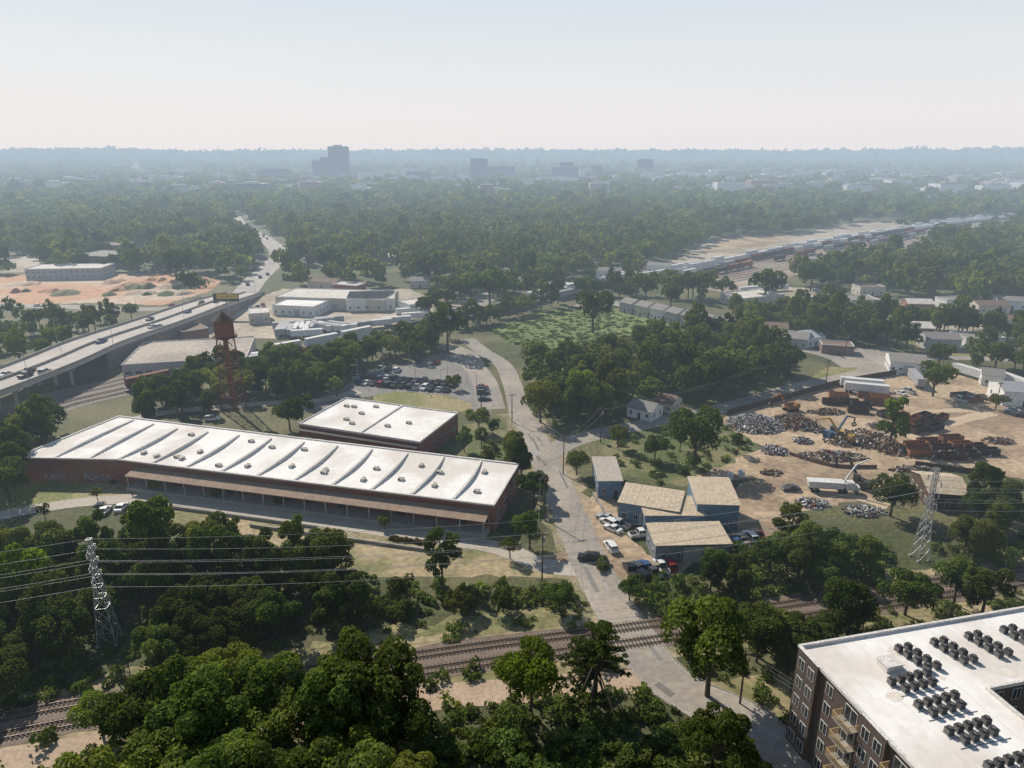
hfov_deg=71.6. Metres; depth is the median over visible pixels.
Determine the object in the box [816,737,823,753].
window
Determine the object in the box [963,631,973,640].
air condenser
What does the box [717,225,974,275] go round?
railway track
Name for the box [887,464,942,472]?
scrap heap
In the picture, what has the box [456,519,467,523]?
door
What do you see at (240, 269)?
broadleaf tree
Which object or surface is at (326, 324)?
semi trailer
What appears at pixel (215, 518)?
broadleaf tree
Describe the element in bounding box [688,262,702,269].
freight car
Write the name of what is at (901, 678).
air condenser
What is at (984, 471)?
broadleaf tree
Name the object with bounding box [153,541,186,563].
broadleaf tree
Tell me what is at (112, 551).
broadleaf tree
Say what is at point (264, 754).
broadleaf tree
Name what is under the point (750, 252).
freight car
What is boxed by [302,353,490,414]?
parking lot
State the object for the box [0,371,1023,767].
undergrowth
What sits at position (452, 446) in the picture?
grass
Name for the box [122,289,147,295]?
earth mound
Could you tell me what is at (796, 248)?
freight car
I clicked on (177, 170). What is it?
office building
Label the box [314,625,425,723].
broadleaf tree
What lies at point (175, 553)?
broadleaf tree
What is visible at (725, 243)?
open ground
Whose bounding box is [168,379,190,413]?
broadleaf tree
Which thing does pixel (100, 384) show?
railway track
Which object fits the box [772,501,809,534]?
broadleaf tree
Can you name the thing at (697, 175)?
office building
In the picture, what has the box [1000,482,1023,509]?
broadleaf tree
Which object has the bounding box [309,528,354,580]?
broadleaf tree
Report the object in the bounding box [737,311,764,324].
broadleaf tree
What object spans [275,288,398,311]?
warehouse building
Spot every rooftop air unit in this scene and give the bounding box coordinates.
[153,453,160,457]
[360,476,366,481]
[397,476,404,480]
[431,482,436,487]
[473,488,480,492]
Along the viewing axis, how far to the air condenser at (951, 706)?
86.48 m
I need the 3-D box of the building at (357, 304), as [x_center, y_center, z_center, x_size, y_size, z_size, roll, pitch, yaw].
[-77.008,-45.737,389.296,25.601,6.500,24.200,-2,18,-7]
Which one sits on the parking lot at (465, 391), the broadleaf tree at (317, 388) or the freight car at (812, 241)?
the broadleaf tree at (317, 388)
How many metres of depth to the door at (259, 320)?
349.68 m
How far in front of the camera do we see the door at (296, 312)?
366.01 m
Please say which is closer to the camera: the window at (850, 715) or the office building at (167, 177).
the window at (850, 715)
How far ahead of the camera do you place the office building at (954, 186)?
1338.20 m
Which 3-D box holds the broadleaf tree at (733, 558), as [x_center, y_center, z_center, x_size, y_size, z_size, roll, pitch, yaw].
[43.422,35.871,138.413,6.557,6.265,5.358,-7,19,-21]
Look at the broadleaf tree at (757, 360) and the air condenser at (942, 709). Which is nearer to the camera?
the air condenser at (942, 709)
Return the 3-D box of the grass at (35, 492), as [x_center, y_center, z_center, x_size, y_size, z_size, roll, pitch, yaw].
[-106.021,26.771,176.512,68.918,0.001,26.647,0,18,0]
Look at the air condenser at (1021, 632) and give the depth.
99.86 m
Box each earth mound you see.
[2,282,21,286]
[9,288,20,292]
[19,281,41,285]
[36,288,52,293]
[49,288,59,293]
[49,289,80,296]
[68,291,80,294]
[101,279,120,284]
[102,292,116,296]
[106,286,125,291]
[117,281,137,285]
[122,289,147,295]
[123,283,143,290]
[140,290,158,294]
[142,292,152,295]
[143,284,153,288]
[144,277,157,281]
[154,283,176,289]
[155,277,167,282]
[157,291,173,296]
[160,279,174,283]
[171,281,182,284]
[173,283,192,289]
[174,289,195,295]
[192,285,217,289]
[196,277,215,283]
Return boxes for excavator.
[768,393,800,412]
[812,417,854,443]
[822,415,856,439]
[832,456,874,491]
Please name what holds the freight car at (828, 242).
on the railway track at (397, 333)
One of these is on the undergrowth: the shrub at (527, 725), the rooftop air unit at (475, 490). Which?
the shrub at (527, 725)
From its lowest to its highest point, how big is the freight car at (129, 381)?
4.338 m
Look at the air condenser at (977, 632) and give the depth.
99.65 m
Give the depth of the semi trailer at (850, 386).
246.52 m
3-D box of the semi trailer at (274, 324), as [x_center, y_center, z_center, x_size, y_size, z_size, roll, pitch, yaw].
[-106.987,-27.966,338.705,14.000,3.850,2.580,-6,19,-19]
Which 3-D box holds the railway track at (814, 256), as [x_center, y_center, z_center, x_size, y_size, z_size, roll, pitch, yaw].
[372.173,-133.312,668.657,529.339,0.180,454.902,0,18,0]
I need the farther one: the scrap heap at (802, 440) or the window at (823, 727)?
the scrap heap at (802, 440)
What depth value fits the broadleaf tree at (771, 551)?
138.31 m
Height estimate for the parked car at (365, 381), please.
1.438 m
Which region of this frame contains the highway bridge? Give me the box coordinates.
[0,291,264,408]
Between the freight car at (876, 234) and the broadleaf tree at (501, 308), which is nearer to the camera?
the broadleaf tree at (501, 308)
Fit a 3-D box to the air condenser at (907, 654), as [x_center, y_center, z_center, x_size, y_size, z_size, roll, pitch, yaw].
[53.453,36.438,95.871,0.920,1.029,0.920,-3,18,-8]
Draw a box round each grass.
[0,473,142,510]
[373,391,471,411]
[437,417,509,459]
[486,531,520,544]
[594,416,760,486]
[808,367,856,379]
[888,339,990,356]
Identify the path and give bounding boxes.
[0,494,575,575]
[135,390,360,418]
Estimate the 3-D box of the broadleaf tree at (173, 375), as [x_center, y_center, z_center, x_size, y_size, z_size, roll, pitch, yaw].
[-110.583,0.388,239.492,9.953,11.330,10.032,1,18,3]
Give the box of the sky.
[0,0,1023,151]
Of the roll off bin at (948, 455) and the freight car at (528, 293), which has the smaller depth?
the roll off bin at (948, 455)
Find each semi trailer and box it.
[272,320,302,328]
[274,322,283,336]
[280,322,289,336]
[286,323,293,336]
[290,328,322,338]
[292,321,300,329]
[298,321,303,328]
[302,322,309,336]
[304,317,334,322]
[305,321,327,332]
[307,320,316,328]
[311,321,335,332]
[314,315,343,321]
[323,322,346,330]
[326,323,356,332]
[327,320,350,323]
[343,320,372,326]
[362,318,391,325]
[382,315,410,322]
[395,307,422,315]
[401,311,429,318]
[738,285,759,290]
[769,284,788,290]
[840,376,884,387]
[844,380,889,393]
[907,368,925,388]
[952,362,980,377]
[1004,372,1023,381]
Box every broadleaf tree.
[0,423,24,469]
[0,431,33,454]
[0,436,15,455]
[0,440,27,484]
[0,455,30,502]
[0,525,8,537]
[0,526,31,550]
[0,542,49,603]
[0,591,40,623]
[0,614,57,656]
[0,620,15,638]
[0,633,31,685]
[3,328,29,358]
[4,413,15,423]
[4,547,60,596]
[4,552,56,569]
[7,413,39,442]
[13,568,68,638]
[13,590,91,659]
[14,393,58,445]
[20,520,83,554]
[20,559,70,589]
[22,534,42,548]
[23,398,53,444]
[27,396,50,442]
[28,562,75,593]
[33,537,79,567]
[40,325,64,342]
[43,396,67,424]
[52,744,123,767]
[65,689,117,729]
[67,546,103,568]
[72,508,115,548]
[72,559,116,589]
[73,581,126,628]
[76,540,122,588]
[89,674,155,739]
[102,545,138,572]
[106,695,186,764]
[114,534,163,572]
[115,561,157,607]
[117,512,144,555]
[119,726,205,767]
[124,494,174,563]
[129,612,203,669]
[129,653,213,723]
[131,375,154,401]
[131,388,156,418]
[143,660,250,748]
[144,561,195,594]
[148,591,214,642]
[151,522,186,559]
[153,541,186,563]
[157,384,189,418]
[160,249,196,276]
[165,572,233,627]
[165,606,246,657]
[166,369,191,397]
[166,548,210,583]
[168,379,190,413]
[170,374,203,407]
[170,641,264,714]
[179,520,201,543]
[180,524,230,568]
[183,727,259,767]
[184,722,237,759]
[185,528,211,575]
[185,701,234,730]
[185,738,261,767]
[199,510,240,545]
[202,532,261,578]
[206,707,274,765]
[209,573,238,588]
[222,558,259,578]
[222,575,266,608]
[227,651,304,730]
[228,740,287,767]
[230,587,263,628]
[234,265,248,279]
[238,683,303,754]
[240,586,303,639]
[242,527,282,586]
[248,588,293,622]
[255,548,294,587]
[269,747,318,767]
[270,381,288,398]
[271,399,303,430]
[277,513,315,550]
[278,675,342,746]
[280,538,312,578]
[281,561,322,593]
[283,735,365,767]
[287,360,306,394]
[289,393,314,420]
[296,667,363,750]
[297,569,324,606]
[299,698,385,767]
[305,527,354,566]
[308,379,325,397]
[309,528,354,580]
[311,586,347,633]
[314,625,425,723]
[318,569,370,615]
[321,738,393,767]
[326,376,342,395]
[363,677,415,715]
[368,692,431,754]
[377,747,436,767]
[415,292,439,310]
[422,300,468,351]
[423,525,461,583]
[428,286,439,295]
[431,288,442,306]
[441,285,456,304]
[445,374,461,389]
[456,304,471,320]
[458,289,470,294]
[461,297,484,322]
[468,267,507,302]
[471,312,488,326]
[479,308,499,324]
[482,303,499,321]
[494,303,506,313]
[494,635,563,712]
[497,536,521,557]
[500,292,515,316]
[502,429,527,462]
[506,268,519,294]
[507,279,526,296]
[509,294,536,314]
[511,437,533,482]
[511,510,543,548]
[514,470,548,502]
[519,340,549,359]
[520,380,563,422]
[521,274,531,291]
[521,358,556,380]
[531,277,549,309]
[543,579,573,610]
[544,347,563,372]
[545,282,556,306]
[553,278,565,303]
[554,337,582,367]
[562,368,595,418]
[563,352,589,373]
[564,378,585,420]
[564,384,591,418]
[565,450,590,474]
[568,354,593,377]
[573,360,586,370]
[575,288,615,332]
[575,341,603,350]
[579,378,614,420]
[580,348,598,358]
[581,393,615,417]
[586,343,611,358]
[586,352,598,372]
[592,359,605,381]
[595,358,619,406]
[598,332,617,353]
[599,347,631,363]
[606,366,628,414]
[612,338,632,355]
[614,335,638,355]
[618,576,643,599]
[623,354,639,371]
[633,271,658,300]
[634,345,673,364]
[635,376,667,399]
[637,340,664,366]
[639,334,658,347]
[639,364,669,384]
[643,339,667,354]
[643,434,669,459]
[647,318,666,335]
[655,328,682,344]
[656,331,677,344]
[659,594,751,697]
[660,282,684,305]
[665,342,690,360]
[666,364,697,396]
[667,405,723,464]
[668,327,696,343]
[670,337,695,349]
[672,342,696,365]
[679,701,761,767]
[680,313,700,331]
[683,270,705,296]
[684,301,707,322]
[684,322,712,345]
[687,341,722,390]
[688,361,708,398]
[689,359,725,400]
[699,554,725,590]
[700,547,728,585]
[707,346,736,385]
[712,276,737,291]
[713,330,749,348]
[721,319,750,335]
[722,333,757,350]
[722,355,755,391]
[723,564,751,595]
[724,552,751,574]
[736,345,765,365]
[736,600,787,655]
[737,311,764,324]
[743,350,767,387]
[747,616,782,662]
[748,268,787,293]
[752,324,781,352]
[753,536,794,569]
[758,344,783,386]
[758,604,793,643]
[763,337,794,371]
[768,328,791,370]
[770,530,807,571]
[770,610,836,659]
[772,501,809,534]
[778,536,822,576]
[779,344,806,378]
[781,610,804,632]
[783,631,810,663]
[791,519,827,566]
[798,260,828,291]
[806,613,839,639]
[809,559,840,590]
[813,609,841,633]
[821,526,851,554]
[822,541,851,576]
[822,576,878,635]
[838,619,866,635]
[839,255,863,284]
[854,533,884,575]
[854,603,881,629]
[862,538,883,568]
[868,472,919,516]
[875,567,943,615]
[876,396,911,441]
[919,359,960,396]
[932,556,974,602]
[947,514,986,553]
[956,517,1007,554]
[960,566,1017,612]
[961,488,997,519]
[966,461,1004,494]
[971,520,999,557]
[981,494,1023,531]
[984,501,1014,533]
[987,478,1023,498]
[989,393,1009,409]
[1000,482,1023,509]
[1011,315,1023,346]
[1016,336,1023,368]
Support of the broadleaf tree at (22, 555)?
on the ground at (896, 533)
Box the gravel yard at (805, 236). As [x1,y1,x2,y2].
[636,221,907,271]
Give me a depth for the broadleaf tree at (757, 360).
249.49 m
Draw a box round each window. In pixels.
[660,553,665,558]
[675,553,680,558]
[787,727,793,742]
[790,709,796,725]
[792,692,799,707]
[795,674,801,690]
[796,737,802,753]
[798,656,804,672]
[798,720,805,735]
[801,703,808,718]
[804,684,811,700]
[807,666,814,682]
[813,754,820,767]
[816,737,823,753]
[819,719,826,735]
[822,701,830,717]
[825,682,833,698]
[837,748,850,767]
[840,729,854,745]
[844,702,857,729]
[857,744,865,763]
[860,725,869,743]
[868,757,877,767]
[872,737,881,756]
[892,755,906,767]
[996,691,1003,697]
[1011,687,1021,699]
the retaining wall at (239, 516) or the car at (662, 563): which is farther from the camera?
the retaining wall at (239, 516)
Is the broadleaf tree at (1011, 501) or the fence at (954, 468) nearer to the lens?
the broadleaf tree at (1011, 501)
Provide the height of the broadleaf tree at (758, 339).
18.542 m
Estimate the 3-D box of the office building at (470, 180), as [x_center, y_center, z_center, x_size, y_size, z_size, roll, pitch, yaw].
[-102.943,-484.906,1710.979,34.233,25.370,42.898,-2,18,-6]
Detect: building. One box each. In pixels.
[0,178,33,186]
[24,263,115,279]
[42,181,72,187]
[65,178,96,183]
[81,250,124,267]
[87,242,134,249]
[121,336,255,377]
[129,178,152,182]
[132,180,149,187]
[153,176,179,179]
[161,184,195,192]
[170,169,187,172]
[178,322,208,339]
[190,185,207,189]
[209,180,226,188]
[235,181,271,190]
[248,307,269,323]
[261,168,290,177]
[272,179,287,183]
[272,299,329,316]
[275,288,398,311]
[295,397,457,452]
[298,175,319,179]
[299,170,312,173]
[299,180,323,189]
[312,160,320,177]
[320,156,329,175]
[327,145,350,176]
[332,174,354,177]
[345,290,394,311]
[351,183,366,189]
[355,185,371,190]
[357,170,384,179]
[362,182,377,184]
[398,298,429,310]
[401,166,417,177]
[406,170,430,178]
[406,175,417,178]
[432,177,451,180]
[441,171,463,180]
[458,173,469,176]
[462,177,475,181]
[470,158,487,176]
[480,182,492,195]
[488,165,514,176]
[493,187,508,191]
[519,177,533,185]
[535,176,556,179]
[537,172,551,176]
[545,280,574,291]
[546,180,570,188]
[552,166,579,177]
[560,162,573,166]
[560,177,583,181]
[579,167,585,175]
[579,175,588,179]
[588,181,607,190]
[591,456,622,497]
[592,165,602,177]
[603,170,614,175]
[617,482,684,525]
[633,167,655,173]
[636,159,653,167]
[641,495,706,528]
[643,171,662,176]
[646,521,732,562]
[664,173,682,176]
[673,186,687,190]
[677,171,704,176]
[687,476,741,530]
[693,174,706,179]
[705,172,717,176]
[712,181,743,191]
[715,170,746,176]
[720,176,742,180]
[743,185,753,191]
[745,178,777,184]
[754,184,786,190]
[759,172,775,176]
[762,168,774,171]
[775,172,795,176]
[776,175,801,178]
[778,182,792,187]
[785,606,1023,767]
[791,173,809,177]
[807,181,829,187]
[818,339,854,354]
[824,169,840,171]
[827,177,850,182]
[837,174,860,178]
[840,183,871,192]
[841,169,858,174]
[870,177,895,179]
[871,188,887,192]
[883,173,899,177]
[883,179,911,190]
[900,173,919,176]
[916,186,935,196]
[917,174,942,181]
[929,182,967,193]
[945,176,972,181]
[947,174,970,176]
[975,184,1011,190]
[979,181,1002,184]
[984,179,1004,181]
[995,171,1015,174]
[1001,175,1022,179]
[1004,178,1023,181]
[1010,182,1023,188]
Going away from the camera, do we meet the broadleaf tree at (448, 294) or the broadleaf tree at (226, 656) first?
the broadleaf tree at (226, 656)
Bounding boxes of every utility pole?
[537,531,548,580]
[541,476,549,519]
[560,435,568,474]
[598,407,605,442]
[739,651,752,703]
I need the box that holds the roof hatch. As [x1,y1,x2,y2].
[876,654,904,672]
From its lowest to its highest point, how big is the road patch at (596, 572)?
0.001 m
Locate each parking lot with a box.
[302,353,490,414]
[760,287,846,304]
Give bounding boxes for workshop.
[885,352,927,375]
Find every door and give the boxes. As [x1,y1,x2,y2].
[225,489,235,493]
[255,317,263,323]
[293,309,299,315]
[332,304,337,309]
[336,504,345,507]
[395,511,405,515]
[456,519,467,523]
[506,494,508,509]
[613,490,617,497]
[639,512,641,525]
[674,520,689,521]
[683,548,701,562]
[902,365,913,373]
[944,501,950,509]
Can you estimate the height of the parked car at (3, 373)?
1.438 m
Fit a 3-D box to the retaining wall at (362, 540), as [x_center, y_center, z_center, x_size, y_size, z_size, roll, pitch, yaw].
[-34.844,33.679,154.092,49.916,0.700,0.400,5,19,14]
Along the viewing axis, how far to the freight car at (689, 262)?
506.17 m
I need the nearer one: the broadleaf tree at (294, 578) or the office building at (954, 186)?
the broadleaf tree at (294, 578)
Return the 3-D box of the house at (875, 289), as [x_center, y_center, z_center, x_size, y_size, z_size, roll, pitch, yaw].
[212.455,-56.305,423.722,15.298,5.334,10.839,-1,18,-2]
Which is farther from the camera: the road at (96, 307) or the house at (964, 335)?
the road at (96, 307)
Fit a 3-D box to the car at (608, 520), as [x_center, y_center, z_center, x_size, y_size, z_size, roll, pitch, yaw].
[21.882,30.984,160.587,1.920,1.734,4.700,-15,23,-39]
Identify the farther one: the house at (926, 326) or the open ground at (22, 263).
the open ground at (22, 263)
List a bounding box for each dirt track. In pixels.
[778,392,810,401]
[779,428,859,440]
[799,460,876,475]
[814,489,890,508]
[906,434,920,439]
[910,408,988,414]
[936,436,1023,448]
[943,411,997,426]
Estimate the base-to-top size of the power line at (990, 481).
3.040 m
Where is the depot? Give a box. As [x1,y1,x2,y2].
[720,289,780,306]
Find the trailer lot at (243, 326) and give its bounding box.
[208,288,433,338]
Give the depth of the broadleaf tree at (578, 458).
183.73 m
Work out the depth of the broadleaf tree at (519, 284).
410.47 m
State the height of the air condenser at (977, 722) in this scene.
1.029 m
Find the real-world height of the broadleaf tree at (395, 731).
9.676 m
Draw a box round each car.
[0,371,12,376]
[16,371,33,378]
[20,367,36,373]
[37,368,51,373]
[94,338,107,343]
[99,505,112,515]
[113,502,128,512]
[123,369,169,389]
[153,324,163,327]
[204,414,220,420]
[267,339,301,355]
[304,332,338,346]
[340,325,371,339]
[352,374,361,378]
[354,378,363,384]
[360,373,369,379]
[361,379,370,384]
[368,374,376,379]
[368,380,376,385]
[375,365,384,370]
[375,375,382,380]
[376,380,384,386]
[383,381,391,386]
[384,367,392,371]
[389,374,398,380]
[390,381,399,387]
[392,366,401,371]
[397,376,405,380]
[397,381,406,388]
[404,377,413,381]
[405,383,413,388]
[407,318,429,324]
[411,377,420,382]
[411,383,421,389]
[415,358,424,363]
[418,376,427,383]
[419,383,428,390]
[426,379,434,384]
[426,384,436,390]
[433,379,442,385]
[434,386,443,391]
[440,380,449,386]
[442,387,450,392]
[477,386,488,389]
[477,388,489,394]
[477,395,490,400]
[526,289,545,296]
[556,288,574,298]
[565,283,573,287]
[574,288,590,294]
[577,550,600,562]
[595,512,615,518]
[598,516,617,524]
[602,523,622,533]
[603,540,618,553]
[615,517,630,529]
[622,562,638,578]
[627,527,646,538]
[630,560,649,571]
[634,567,650,580]
[636,559,651,572]
[646,565,663,581]
[649,560,660,571]
[652,558,670,574]
[664,558,677,571]
[670,263,685,269]
[673,267,688,273]
[680,268,696,275]
[685,260,698,266]
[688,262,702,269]
[702,259,715,269]
[711,255,723,263]
[714,266,728,273]
[721,260,734,266]
[724,256,735,260]
[728,263,741,270]
[729,535,744,546]
[734,258,746,262]
[734,533,750,544]
[736,254,746,258]
[740,260,752,267]
[741,530,758,542]
[746,249,757,258]
[749,528,764,538]
[750,253,762,259]
[762,251,773,257]
[773,254,785,260]
[774,249,783,254]
[783,247,793,253]
[788,242,798,246]
[793,246,803,251]
[794,250,805,255]
[802,243,812,249]
[805,248,815,253]
[807,239,816,243]
[813,242,821,247]
[822,240,830,245]
[823,244,833,250]
[830,239,839,243]
[833,235,842,238]
[834,243,842,248]
[840,238,847,242]
[842,233,850,237]
[842,241,851,247]
[855,235,864,239]
[858,231,866,234]
[869,239,878,244]
[871,232,879,236]
[879,238,886,242]
[893,229,900,233]
[893,390,907,395]
[900,387,916,393]
[908,232,915,237]
[953,394,967,402]
[978,393,988,399]
[1003,407,1020,411]
[1011,410,1023,416]
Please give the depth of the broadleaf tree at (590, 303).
325.01 m
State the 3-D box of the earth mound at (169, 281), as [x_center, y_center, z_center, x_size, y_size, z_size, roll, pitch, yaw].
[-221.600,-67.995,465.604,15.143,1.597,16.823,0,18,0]
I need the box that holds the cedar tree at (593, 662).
[555,619,631,721]
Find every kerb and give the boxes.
[590,606,765,760]
[632,599,786,723]
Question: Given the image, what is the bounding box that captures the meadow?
[491,306,668,347]
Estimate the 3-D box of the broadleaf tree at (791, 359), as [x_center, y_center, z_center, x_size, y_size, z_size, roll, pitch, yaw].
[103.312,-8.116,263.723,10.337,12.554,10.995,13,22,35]
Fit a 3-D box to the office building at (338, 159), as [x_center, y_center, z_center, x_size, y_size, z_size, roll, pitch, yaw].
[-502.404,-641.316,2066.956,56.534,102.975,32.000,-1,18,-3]
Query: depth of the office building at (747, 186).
1428.07 m
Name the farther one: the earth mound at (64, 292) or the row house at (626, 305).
the earth mound at (64, 292)
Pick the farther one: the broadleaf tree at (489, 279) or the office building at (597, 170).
the office building at (597, 170)
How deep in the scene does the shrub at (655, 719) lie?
104.35 m
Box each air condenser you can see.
[886,676,896,686]
[893,643,903,653]
[896,674,905,684]
[899,682,910,693]
[902,649,912,659]
[903,642,912,650]
[904,671,914,681]
[909,681,919,691]
[911,655,922,665]
[912,648,922,656]
[912,698,923,709]
[913,669,923,679]
[918,678,928,689]
[921,662,932,670]
[922,654,931,663]
[922,667,931,677]
[922,696,932,707]
[926,706,938,717]
[927,676,937,686]
[929,637,939,646]
[932,660,941,670]
[932,694,942,704]
[937,704,947,715]
[938,643,948,652]
[939,635,948,644]
[941,691,951,702]
[942,725,954,736]
[946,701,956,712]
[948,641,958,650]
[948,649,958,659]
[949,689,959,700]
[953,722,964,734]
[955,699,965,710]
[958,647,968,656]
[958,655,968,665]
[958,733,970,745]
[962,719,973,731]
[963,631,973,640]
[968,653,978,663]
[969,730,980,742]
[972,717,982,728]
[973,629,982,638]
[973,636,983,646]
[978,728,989,740]
[981,714,992,726]
[981,759,995,767]
[983,635,992,643]
[983,642,993,652]
[987,725,999,737]
[993,641,1002,649]
[993,649,1004,658]
[993,756,1004,767]
[998,625,1008,634]
[1002,753,1014,766]
[1003,647,1013,656]
[1008,623,1017,631]
[1008,630,1019,639]
[1012,751,1023,763]
[1018,629,1023,636]
[1019,636,1023,645]
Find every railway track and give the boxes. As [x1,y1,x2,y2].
[0,325,403,410]
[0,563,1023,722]
[0,577,1023,741]
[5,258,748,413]
[55,219,1000,403]
[66,219,1005,407]
[716,224,996,280]
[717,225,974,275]
[717,226,973,278]
[719,223,980,273]
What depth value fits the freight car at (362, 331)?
313.94 m
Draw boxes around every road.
[0,303,168,310]
[233,216,284,292]
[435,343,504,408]
[460,338,530,412]
[508,411,812,767]
[551,364,887,456]
[603,299,857,367]
[744,715,810,767]
[927,356,1018,361]
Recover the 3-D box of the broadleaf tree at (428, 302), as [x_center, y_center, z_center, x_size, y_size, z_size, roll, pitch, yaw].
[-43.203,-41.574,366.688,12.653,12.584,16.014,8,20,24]
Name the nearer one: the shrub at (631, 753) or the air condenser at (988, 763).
the air condenser at (988, 763)
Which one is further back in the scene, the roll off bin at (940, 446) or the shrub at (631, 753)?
the roll off bin at (940, 446)
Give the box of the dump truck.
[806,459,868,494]
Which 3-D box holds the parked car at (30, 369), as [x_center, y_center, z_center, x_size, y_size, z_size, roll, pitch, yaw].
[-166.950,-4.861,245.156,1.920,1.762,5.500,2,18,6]
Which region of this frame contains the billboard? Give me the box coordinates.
[212,293,238,314]
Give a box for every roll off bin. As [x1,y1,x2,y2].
[821,397,843,405]
[828,391,849,397]
[838,397,859,404]
[846,405,869,413]
[850,400,872,408]
[857,391,878,397]
[863,397,884,405]
[870,392,891,400]
[876,409,897,417]
[902,440,928,446]
[905,447,932,456]
[908,414,922,422]
[908,423,929,433]
[913,411,931,419]
[916,437,941,442]
[922,413,940,423]
[925,421,944,431]
[928,443,955,451]
[934,412,949,421]
[938,433,964,442]
[940,451,968,460]
[948,440,974,448]
[949,391,970,397]
[953,449,981,458]
[960,442,987,448]
[964,395,984,402]
[972,446,1000,455]
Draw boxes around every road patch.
[516,422,523,429]
[530,442,538,455]
[532,437,539,450]
[559,471,567,487]
[581,546,594,565]
[583,566,599,591]
[591,561,601,582]
[641,634,662,660]
[654,682,674,696]
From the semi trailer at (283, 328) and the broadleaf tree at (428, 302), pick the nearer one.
the semi trailer at (283, 328)
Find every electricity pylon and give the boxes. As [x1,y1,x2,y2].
[85,538,123,648]
[908,467,941,562]
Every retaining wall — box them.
[168,505,316,527]
[249,523,460,556]
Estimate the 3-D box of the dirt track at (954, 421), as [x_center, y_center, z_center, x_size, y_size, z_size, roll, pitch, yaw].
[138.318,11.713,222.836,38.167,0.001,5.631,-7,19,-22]
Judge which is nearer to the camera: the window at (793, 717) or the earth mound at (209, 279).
the window at (793, 717)
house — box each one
[307,277,343,288]
[333,281,365,289]
[377,253,400,262]
[409,277,430,287]
[595,267,621,277]
[619,297,640,314]
[626,398,663,421]
[634,300,655,317]
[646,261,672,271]
[650,303,670,319]
[651,392,683,413]
[665,306,686,322]
[680,309,701,324]
[764,321,788,329]
[797,329,826,347]
[801,256,817,264]
[847,295,879,304]
[851,283,885,295]
[893,321,934,331]
[900,298,935,310]
[916,331,962,350]
[934,296,956,307]
[949,331,1005,347]
[969,300,1011,313]
[978,367,1005,385]
[980,313,1014,326]
[993,295,1023,309]
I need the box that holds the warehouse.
[14,415,518,538]
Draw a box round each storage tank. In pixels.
[726,471,733,479]
[738,469,744,477]
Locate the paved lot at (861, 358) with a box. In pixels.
[840,348,899,378]
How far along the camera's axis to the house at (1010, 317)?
340.44 m
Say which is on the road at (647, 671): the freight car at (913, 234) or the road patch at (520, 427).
the road patch at (520, 427)
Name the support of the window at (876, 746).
in the apartment building at (850, 707)
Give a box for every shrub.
[429,739,472,759]
[434,762,446,767]
[461,726,495,758]
[477,727,522,760]
[492,699,522,729]
[505,752,531,767]
[512,715,532,740]
[534,756,557,767]
[545,738,563,749]
[547,756,594,767]
[560,741,573,755]
[579,706,602,739]
[585,745,612,767]
[589,728,608,756]
[596,554,609,570]
[603,713,628,731]
[614,742,639,767]
[635,734,654,767]
[639,710,659,724]
[652,753,686,767]
[656,471,665,476]
[660,721,680,737]
[672,728,683,742]
[675,760,708,767]
[714,760,725,767]
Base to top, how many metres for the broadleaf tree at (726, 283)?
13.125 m
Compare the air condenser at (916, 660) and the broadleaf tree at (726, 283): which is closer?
the air condenser at (916, 660)
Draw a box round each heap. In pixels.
[726,412,787,434]
[759,443,789,456]
[759,468,783,476]
[771,412,817,431]
[780,483,800,491]
[792,436,814,444]
[795,496,830,509]
[798,423,825,433]
[798,448,869,461]
[806,407,844,415]
[822,428,898,449]
[841,504,886,517]
[866,421,890,430]
[875,441,906,455]
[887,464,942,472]
[890,449,992,459]
[980,436,1015,445]
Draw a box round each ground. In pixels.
[0,159,1023,767]
[0,256,40,272]
[0,273,220,305]
[0,284,638,415]
[0,552,1023,748]
[0,562,1023,746]
[0,669,656,767]
[115,509,569,579]
[310,606,575,650]
[451,291,495,307]
[497,413,682,669]
[544,492,691,577]
[653,219,1006,291]
[698,234,791,251]
[711,671,794,716]
[914,315,982,330]
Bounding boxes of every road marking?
[519,412,721,709]
[521,414,721,708]
[554,368,883,449]
[582,585,775,767]
[618,581,786,726]
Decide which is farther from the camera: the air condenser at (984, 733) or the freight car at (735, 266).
the freight car at (735, 266)
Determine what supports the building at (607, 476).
on the ground at (896, 533)
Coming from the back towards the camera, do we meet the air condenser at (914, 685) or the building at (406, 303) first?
the building at (406, 303)
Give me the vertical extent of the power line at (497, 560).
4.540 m
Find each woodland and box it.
[0,145,1023,225]
[0,208,1023,626]
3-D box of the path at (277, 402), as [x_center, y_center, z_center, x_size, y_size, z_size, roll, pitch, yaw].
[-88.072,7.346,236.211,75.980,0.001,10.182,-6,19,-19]
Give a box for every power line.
[0,550,86,564]
[1,587,90,602]
[2,560,87,574]
[2,574,86,588]
[88,488,936,560]
[124,471,930,538]
[153,499,936,573]
[154,510,935,586]
[164,506,900,574]
[201,491,922,561]
[225,480,924,548]
[942,480,1017,481]
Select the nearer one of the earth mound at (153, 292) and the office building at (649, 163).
the earth mound at (153, 292)
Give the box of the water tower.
[211,309,246,412]
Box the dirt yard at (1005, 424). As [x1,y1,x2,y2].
[697,373,1023,537]
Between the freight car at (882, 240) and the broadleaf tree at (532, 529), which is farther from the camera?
the freight car at (882, 240)
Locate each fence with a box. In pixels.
[592,491,605,512]
[726,370,896,415]
[790,452,876,467]
[915,461,1005,476]
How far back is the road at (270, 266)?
509.25 m
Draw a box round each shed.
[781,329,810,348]
[910,470,966,510]
[987,380,1023,406]
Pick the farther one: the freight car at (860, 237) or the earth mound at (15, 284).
the freight car at (860, 237)

